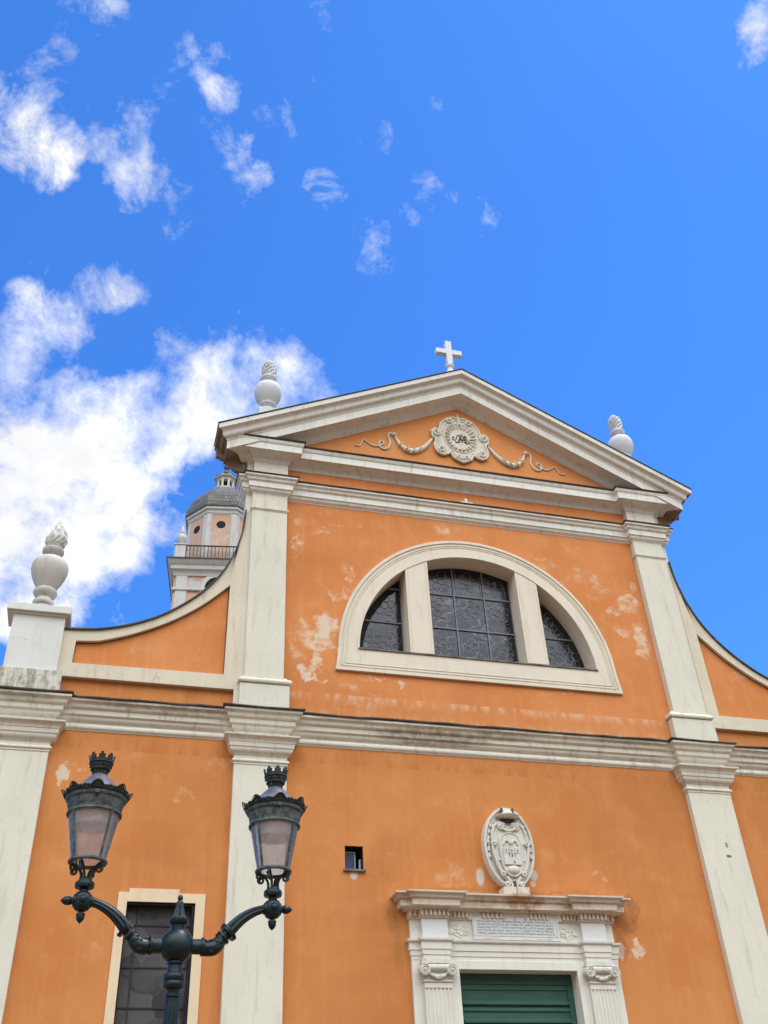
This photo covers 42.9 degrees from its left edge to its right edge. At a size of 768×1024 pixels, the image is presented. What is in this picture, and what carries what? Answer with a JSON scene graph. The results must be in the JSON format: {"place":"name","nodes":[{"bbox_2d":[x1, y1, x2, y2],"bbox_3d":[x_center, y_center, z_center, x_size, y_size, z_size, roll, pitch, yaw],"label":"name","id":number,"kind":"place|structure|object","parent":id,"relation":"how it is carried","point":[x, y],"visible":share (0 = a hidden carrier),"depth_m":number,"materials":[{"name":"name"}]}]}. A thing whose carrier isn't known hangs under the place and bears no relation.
{"place":"outdoors","nodes":[
{"label":"outdoors","id":0,"kind":"place"},
{"bbox_2d":[0,0,767,676],"label":"sky","id":1,"kind":"structure","parent":0,"point":[569,196],"materials":[{"name":"blue"}]},
{"label":"square","id":2,"kind":"structure","parent":0,"visible":0},
{"bbox_2d":[60,751,307,1023],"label":"street lamp","id":3,"kind":"object","parent":2,"relation":"on","point":[97,800],"visible":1,"depth_m":6.58,"materials":[{"name":"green metal"}]},
{"bbox_2d":[166,465,243,608],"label":"bell tower","id":4,"kind":"structure","parent":2,"relation":"on","point":[197,562],"depth_m":45.85,"materials":[{"name":"white paint"}]},
{"bbox_2d":[194,526,199,533],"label":"round window","id":5,"kind":"structure","parent":4,"relation":"in","point":[196,530],"depth_m":46.54,"materials":[{"name":"black glass"}]},
{"bbox_2d":[216,521,225,527],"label":"round window","id":6,"kind":"structure","parent":4,"relation":"in","point":[221,524],"depth_m":46.30,"materials":[{"name":"black glass"}]},
{"bbox_2d":[0,368,767,1023],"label":"church","id":7,"kind":"structure","parent":2,"relation":"on","point":[414,634],"depth_m":19.11,"materials":[{"name":"orange paint"}]},
{"bbox_2d":[31,520,68,604],"bbox_3d":[-6.726,1.074,19.701,0.720,2.249,0.720,7,-38,-13],"label":"stone urn","id":8,"kind":"object","parent":7,"relation":"on","point":[49,570],"visible":0.93,"depth_m":19.37,"materials":[{"name":"stone"}]},
{"bbox_2d":[115,907,190,1023],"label":"window pane","id":9,"kind":"structure","parent":7,"relation":"in","point":[141,993],"depth_m":15.84,"materials":[{"name":"black glass"}]},
{"bbox_2d":[254,360,281,412],"bbox_3d":[-2.877,-2.984,24.219,0.676,2.173,0.676,7,-38,-13],"label":"stone urn","id":10,"kind":"object","parent":7,"relation":"on","point":[267,392],"visible":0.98,"depth_m":23.93,"materials":[{"name":"stone"}]},
{"bbox_2d":[435,341,461,370],"bbox_3d":[1.779,-3.952,26.403,0.730,1.790,0.300,7,-38,-13],"label":"stone cross","id":11,"kind":"object","parent":7,"relation":"on","point":[448,353],"visible":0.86,"depth_m":26.61,"materials":[{"name":"stone"}]},
{"bbox_2d":[481,808,534,894],"bbox_3d":[2.362,6.388,18.360,1.000,1.674,0.490,7,-38,-13],"label":"coat of arms","id":12,"kind":"object","parent":7,"relation":"on","point":[507,850],"visible":0.99,"depth_m":18.29},
{"bbox_2d":[460,973,577,1023],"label":"door","id":13,"kind":"structure","parent":7,"relation":"in","point":[486,998],"depth_m":17.16,"materials":[{"name":"green paint"}]},
{"bbox_2d":[608,415,632,456],"bbox_3d":[6.392,-1.813,26.426,0.676,2.173,0.676,7,-38,-13],"label":"stone urn","id":14,"kind":"object","parent":7,"relation":"on","point":[620,440],"visible":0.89,"depth_m":26.22,"materials":[{"name":"stone"}]}
]}

